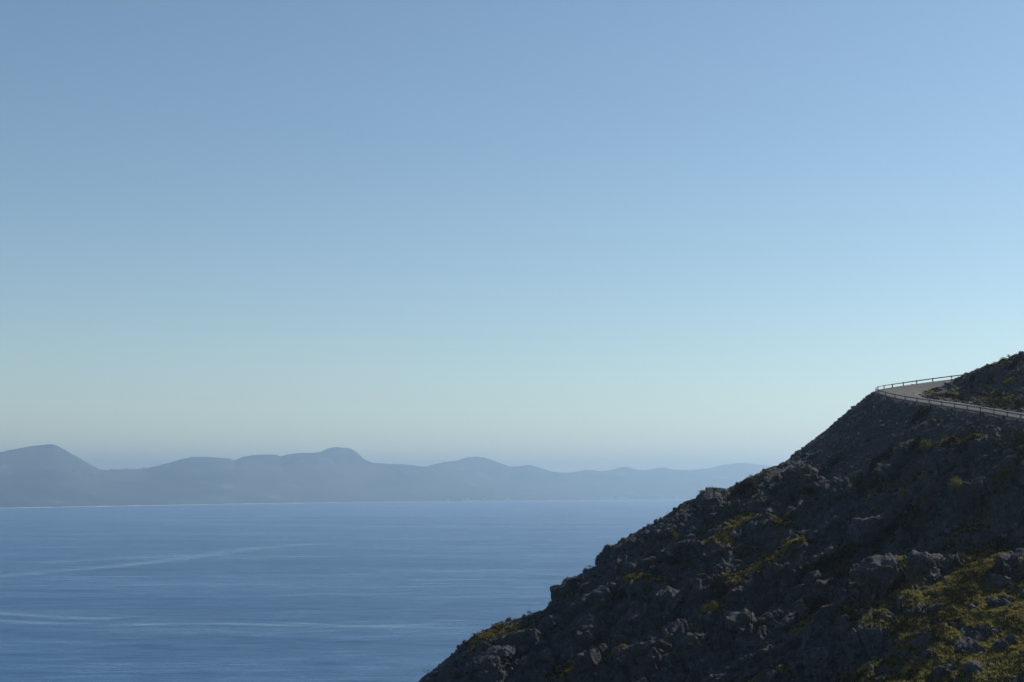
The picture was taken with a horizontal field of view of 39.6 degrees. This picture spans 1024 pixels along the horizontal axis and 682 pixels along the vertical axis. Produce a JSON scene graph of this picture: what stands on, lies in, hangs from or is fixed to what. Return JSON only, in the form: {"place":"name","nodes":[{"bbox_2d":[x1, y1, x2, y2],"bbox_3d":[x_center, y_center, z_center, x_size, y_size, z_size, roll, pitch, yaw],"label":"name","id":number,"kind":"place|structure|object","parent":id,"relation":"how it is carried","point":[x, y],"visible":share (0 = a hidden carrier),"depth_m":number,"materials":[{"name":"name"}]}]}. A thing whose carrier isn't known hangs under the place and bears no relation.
{"place":"outdoors","nodes":[
{"label":"outdoors","id":0,"kind":"place"},
{"bbox_2d":[0,444,587,506],"bbox_3d":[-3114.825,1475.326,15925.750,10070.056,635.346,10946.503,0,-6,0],"label":"hills","id":1,"kind":"structure","parent":0,"point":[46,475],"depth_m":14925.01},
{"bbox_2d":[0,500,686,681],"bbox_3d":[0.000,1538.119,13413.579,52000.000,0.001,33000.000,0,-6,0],"label":"sea","id":2,"kind":"structure","parent":0,"point":[438,582],"depth_m":2866.41,"materials":[{"name":"liquid"}]},
{"bbox_2d":[32,545,295,573],"bbox_3d":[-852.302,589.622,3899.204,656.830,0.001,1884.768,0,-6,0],"label":"water wake","id":3,"kind":"object","parent":2,"relation":"on","point":[167,560],"visible":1,"depth_m":3584.41,"materials":[{"name":"blue"}]},
{"bbox_2d":[37,622,401,627],"bbox_3d":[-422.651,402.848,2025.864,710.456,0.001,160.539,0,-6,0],"label":"water wake","id":4,"kind":"object","parent":2,"relation":"on","point":[231,623],"visible":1,"depth_m":2016.05,"materials":[{"name":"blue"}]},
{"bbox_2d":[0,497,694,507],"bbox_3d":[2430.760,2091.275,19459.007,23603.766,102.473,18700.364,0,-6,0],"label":"coast","id":5,"kind":"structure","parent":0,"point":[344,501],"depth_m":14470.93,"materials":[{"name":"grey soil"}]},
{"bbox_2d":[13,499,690,507],"bbox_3d":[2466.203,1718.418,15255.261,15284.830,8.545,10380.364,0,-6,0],"label":"beach","id":6,"kind":"structure","parent":0,"point":[327,502],"depth_m":14122.20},
{"bbox_2d":[0,0,1023,472],"label":"sky","id":7,"kind":"structure","parent":0,"point":[562,236],"materials":[{"name":"blue"}]},
{"bbox_2d":[424,456,732,497],"bbox_3d":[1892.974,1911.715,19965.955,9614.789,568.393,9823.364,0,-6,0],"label":"hills","id":8,"kind":"structure","parent":0,"point":[483,472],"depth_m":19243.99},
{"bbox_2d":[565,463,771,484],"bbox_3d":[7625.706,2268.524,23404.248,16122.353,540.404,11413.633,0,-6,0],"label":"hills","id":9,"kind":"structure","parent":0,"point":[731,474],"depth_m":22652.41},
{"bbox_2d":[419,353,1023,681],"bbox_3d":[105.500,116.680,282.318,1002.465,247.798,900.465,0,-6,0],"label":"hillside","id":10,"kind":"structure","parent":0,"point":[764,536],"depth_m":230.38,"materials":[{"name":"stone"}]},
{"bbox_2d":[700,600,720,616],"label":"shrub","id":11,"kind":"object","parent":10,"relation":"on","point":[715,604],"visible":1,"depth_m":220.81,"materials":[{"name":"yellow plant"}]},
{"bbox_2d":[703,576,730,606],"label":"shrub","id":12,"kind":"object","parent":10,"relation":"on","point":[724,589],"visible":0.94,"depth_m":225.55,"materials":[{"name":"green plant"}]},
{"bbox_2d":[424,354,1023,681],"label":"scrub","id":13,"kind":"object","parent":10,"relation":"on","point":[772,554],"visible":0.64,"depth_m":224.66,"materials":[{"name":"green plant"}]},
{"bbox_2d":[425,351,1023,681],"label":"rubble","id":14,"kind":"object","parent":10,"relation":"on","point":[808,637],"visible":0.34,"depth_m":235.11,"materials":[{"name":"stone"}]},
{"bbox_2d":[726,482,741,496],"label":"shrub","id":15,"kind":"object","parent":10,"relation":"on","point":[734,489],"visible":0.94,"depth_m":253.60,"materials":[{"name":"green plant"}]},
{"bbox_2d":[452,355,1023,681],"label":"grass","id":16,"kind":"structure","parent":10,"relation":"on","point":[994,617],"depth_m":186.11,"materials":[{"name":"green plant"}]},
{"bbox_2d":[461,435,1023,681],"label":"cliffs","id":17,"kind":"structure","parent":10,"relation":"on","point":[876,575],"depth_m":220.59,"materials":[{"name":"stone"}]},
{"bbox_2d":[606,584,625,610],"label":"shrub","id":18,"kind":"object","parent":17,"relation":"on","point":[614,599],"visible":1,"depth_m":234.75,"materials":[{"name":"green plant"}]},
{"bbox_2d":[643,529,652,538],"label":"boulder","id":19,"kind":"object","parent":17,"relation":"on","point":[647,533],"visible":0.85,"depth_m":248.20,"materials":[{"name":"grey stone"}]},
{"bbox_2d":[670,527,680,541],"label":"shrub","id":20,"kind":"object","parent":17,"relation":"on","point":[676,534],"visible":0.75,"depth_m":245.00,"materials":[{"name":"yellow plant"}]},
{"bbox_2d":[666,542,693,567],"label":"shrub","id":21,"kind":"object","parent":17,"relation":"on","point":[674,559],"visible":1,"depth_m":235.40,"materials":[{"name":"green plant"}]},
{"bbox_2d":[698,524,711,533],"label":"shrub","id":22,"kind":"object","parent":17,"relation":"on","point":[704,530],"visible":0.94,"depth_m":245.85,"materials":[{"name":"green plant"}]},
{"bbox_2d":[723,531,735,547],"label":"shrub","id":23,"kind":"object","parent":17,"relation":"on","point":[733,542],"visible":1,"depth_m":237.41,"materials":[{"name":"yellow plant"}]},
{"bbox_2d":[799,486,815,494],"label":"shrub","id":24,"kind":"object","parent":17,"relation":"on","point":[806,492],"visible":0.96,"depth_m":239.48,"materials":[{"name":"green plant"}]},
{"bbox_2d":[799,556,830,573],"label":"shrub","id":25,"kind":"object","parent":17,"relation":"on","point":[822,564],"visible":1,"depth_m":219.25,"materials":[{"name":"green plant"}]},
{"bbox_2d":[819,450,847,476],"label":"shrub","id":26,"kind":"object","parent":17,"relation":"on","point":[831,464],"visible":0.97,"depth_m":250.60,"materials":[{"name":"green plant"}]},
{"bbox_2d":[827,561,852,584],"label":"shrub","id":27,"kind":"object","parent":17,"relation":"on","point":[840,569],"visible":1,"depth_m":203.13,"materials":[{"name":"green plant"}]},
{"bbox_2d":[839,596,875,621],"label":"shrub","id":28,"kind":"object","parent":17,"relation":"on","point":[853,610],"visible":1,"depth_m":189.36,"materials":[{"name":"green plant"}]},
{"bbox_2d":[892,442,903,455],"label":"shrub","id":29,"kind":"object","parent":17,"relation":"on","point":[898,448],"visible":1,"depth_m":237.86,"materials":[{"name":"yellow plant"}]},
{"bbox_2d":[899,500,922,534],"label":"shrub","id":30,"kind":"object","parent":17,"relation":"on","point":[906,522],"visible":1,"depth_m":212.99,"materials":[{"name":"green plant"}]},
{"bbox_2d":[903,434,923,454],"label":"shrub","id":31,"kind":"object","parent":17,"relation":"on","point":[916,440],"visible":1,"depth_m":234.85,"materials":[{"name":"green plant"}]},
{"bbox_2d":[736,475,760,493],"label":"shrub","id":32,"kind":"object","parent":10,"relation":"on","point":[744,485],"visible":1,"depth_m":251.56,"materials":[{"name":"green plant"}]},
{"bbox_2d":[742,562,762,571],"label":"shrub","id":33,"kind":"object","parent":10,"relation":"on","point":[754,568],"visible":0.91,"depth_m":227.91,"materials":[{"name":"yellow plant"}]},
{"bbox_2d":[753,561,772,583],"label":"shrub","id":34,"kind":"object","parent":10,"relation":"on","point":[756,579],"visible":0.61,"depth_m":222.88,"materials":[{"name":"green plant"}]},
{"bbox_2d":[787,535,804,556],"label":"shrub","id":35,"kind":"object","parent":10,"relation":"on","point":[793,548],"visible":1,"depth_m":227.62,"materials":[{"name":"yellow plant"}]},
{"bbox_2d":[805,590,832,616],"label":"shrub","id":36,"kind":"object","parent":10,"relation":"on","point":[818,606],"visible":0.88,"depth_m":203.43,"materials":[{"name":"green plant"}]},
{"bbox_2d":[824,540,856,570],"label":"shrub","id":37,"kind":"object","parent":10,"relation":"on","point":[844,554],"visible":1,"depth_m":219.51,"materials":[{"name":"green plant"}]},
{"bbox_2d":[841,626,887,670],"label":"boulder","id":38,"kind":"object","parent":10,"relation":"on","point":[860,638],"visible":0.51,"depth_m":184.85,"materials":[{"name":"grey stone"}]},
{"bbox_2d":[867,503,882,516],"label":"shrub","id":39,"kind":"object","parent":10,"relation":"on","point":[875,511],"visible":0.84,"depth_m":227.49,"materials":[{"name":"green plant"}]},
{"bbox_2d":[870,451,889,469],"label":"shrub","id":40,"kind":"object","parent":10,"relation":"on","point":[879,457],"visible":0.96,"depth_m":239.59,"materials":[{"name":"green plant"}]},
{"bbox_2d":[887,574,905,593],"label":"shrub","id":41,"kind":"object","parent":10,"relation":"on","point":[896,584],"visible":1,"depth_m":193.97,"materials":[{"name":"green plant"}]},
{"bbox_2d":[882,609,918,635],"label":"shrub","id":42,"kind":"object","parent":10,"relation":"on","point":[901,622],"visible":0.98,"depth_m":185.28,"materials":[{"name":"green plant"}]},
{"bbox_2d":[895,650,912,659],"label":"boulder","id":43,"kind":"object","parent":10,"relation":"on","point":[902,655],"visible":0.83,"depth_m":178.84,"materials":[{"name":"grey stone"}]},
{"bbox_2d":[904,470,921,485],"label":"shrub","id":44,"kind":"object","parent":10,"relation":"on","point":[911,481],"visible":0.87,"depth_m":229.40,"materials":[{"name":"green plant"}]},
{"bbox_2d":[908,404,931,424],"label":"shrub","id":45,"kind":"object","parent":10,"relation":"on","point":[921,413],"visible":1,"depth_m":245.51,"materials":[{"name":"green plant"}]},
{"bbox_2d":[903,550,945,584],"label":"boulder","id":46,"kind":"object","parent":10,"relation":"on","point":[923,562],"visible":0.83,"depth_m":195.97,"materials":[{"name":"grey stone"}]},
{"bbox_2d":[920,649,933,659],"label":"boulder","id":47,"kind":"object","parent":10,"relation":"on","point":[926,653],"visible":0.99,"depth_m":176.99,"materials":[{"name":"grey stone"}]},
{"bbox_2d":[920,439,938,453],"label":"shrub","id":48,"kind":"object","parent":10,"relation":"on","point":[927,446],"visible":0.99,"depth_m":232.18,"materials":[{"name":"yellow plant"}]},
{"bbox_2d":[907,603,966,632],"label":"shrub","id":49,"kind":"object","parent":10,"relation":"on","point":[933,615],"visible":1,"depth_m":181.85,"materials":[{"name":"green plant"}]},
{"bbox_2d":[936,523,952,535],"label":"boulder","id":50,"kind":"object","parent":10,"relation":"on","point":[941,528],"visible":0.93,"depth_m":209.01,"materials":[{"name":"grey stone"}]},
{"bbox_2d":[941,393,954,397],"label":"shrub","id":51,"kind":"object","parent":10,"relation":"on","point":[948,394],"visible":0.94,"depth_m":266.29,"materials":[{"name":"green plant"}]},
{"bbox_2d":[939,429,963,449],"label":"shrub","id":52,"kind":"object","parent":10,"relation":"on","point":[950,441],"visible":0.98,"depth_m":227.17,"materials":[{"name":"green plant"}]},
{"bbox_2d":[948,476,963,489],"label":"shrub","id":53,"kind":"object","parent":10,"relation":"on","point":[954,481],"visible":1,"depth_m":209.17,"materials":[{"name":"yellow plant"}]},
{"bbox_2d":[934,577,987,606],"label":"shrub","id":54,"kind":"object","parent":10,"relation":"on","point":[960,593],"visible":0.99,"depth_m":188.36,"materials":[{"name":"green plant"}]},
{"bbox_2d":[953,396,972,400],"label":"shrub","id":55,"kind":"object","parent":10,"relation":"on","point":[960,398],"visible":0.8,"depth_m":257.51,"materials":[{"name":"green plant"}]},
{"bbox_2d":[953,421,982,452],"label":"shrub","id":56,"kind":"object","parent":10,"relation":"on","point":[971,438],"visible":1,"depth_m":223.44,"materials":[{"name":"green plant"}]},
{"bbox_2d":[963,660,982,675],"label":"boulder","id":57,"kind":"object","parent":10,"relation":"on","point":[970,668],"visible":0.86,"depth_m":171.11,"materials":[{"name":"grey stone"}]},
{"bbox_2d":[950,560,1004,587],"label":"shrub","id":58,"kind":"object","parent":10,"relation":"on","point":[982,570],"visible":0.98,"depth_m":192.62,"materials":[{"name":"green plant"}]},
{"bbox_2d":[991,390,999,397],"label":"shrub","id":59,"kind":"object","parent":10,"relation":"on","point":[996,393],"visible":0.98,"depth_m":255.76,"materials":[{"name":"green plant"}]},
{"bbox_2d":[980,397,1015,407],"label":"shrub","id":60,"kind":"object","parent":10,"relation":"on","point":[989,402],"visible":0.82,"depth_m":239.87,"materials":[{"name":"green plant"}]},
{"bbox_2d":[984,573,1012,587],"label":"boulder","id":61,"kind":"object","parent":10,"relation":"on","point":[1000,580],"visible":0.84,"depth_m":190.18,"materials":[{"name":"grey stone"}]},
{"bbox_2d":[977,530,1023,553],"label":"shrub","id":62,"kind":"object","parent":10,"relation":"on","point":[1000,546],"visible":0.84,"depth_m":200.15,"materials":[{"name":"green plant"}]},
{"bbox_2d":[993,466,1014,481],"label":"shrub","id":63,"kind":"object","parent":10,"relation":"on","point":[1000,475],"visible":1,"depth_m":209.15,"materials":[{"name":"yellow plant"}]},
{"bbox_2d":[989,427,1023,455],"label":"shrub","id":64,"kind":"object","parent":10,"relation":"on","point":[1015,439],"visible":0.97,"depth_m":215.63,"materials":[{"name":"green plant"}]},
{"bbox_2d":[1002,378,1013,385],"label":"shrub","id":65,"kind":"object","parent":10,"relation":"on","point":[1005,382],"visible":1,"depth_m":256.69,"materials":[{"name":"green plant"}]},
{"bbox_2d":[1000,398,1023,409],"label":"shrub","id":66,"kind":"object","parent":10,"relation":"on","point":[1019,401],"visible":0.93,"depth_m":234.44,"materials":[{"name":"green plant"}]},
{"bbox_2d":[1004,356,1022,372],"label":"shrub","id":67,"kind":"object","parent":10,"relation":"on","point":[1016,362],"visible":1,"depth_m":263.41,"materials":[{"name":"green plant"}]},
{"bbox_2d":[1008,552,1021,568],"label":"boulder","id":68,"kind":"object","parent":10,"relation":"on","point":[1015,560],"visible":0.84,"depth_m":192.17,"materials":[{"name":"grey stone"}]},
{"bbox_2d":[1008,442,1023,471],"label":"shrub","id":69,"kind":"object","parent":10,"relation":"on","point":[1022,454],"visible":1,"depth_m":210.19,"materials":[{"name":"green plant"}]},
{"bbox_2d":[875,379,1023,419],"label":"road","id":70,"kind":"structure","parent":0,"point":[913,390],"depth_m":263.72,"materials":[{"name":"grey asphalt"}]},
{"bbox_2d":[875,374,1023,418],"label":"crash barrier","id":71,"kind":"object","parent":70,"relation":"on","point":[951,376],"visible":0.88,"depth_m":253.08,"materials":[{"name":"metal"}]}
]}

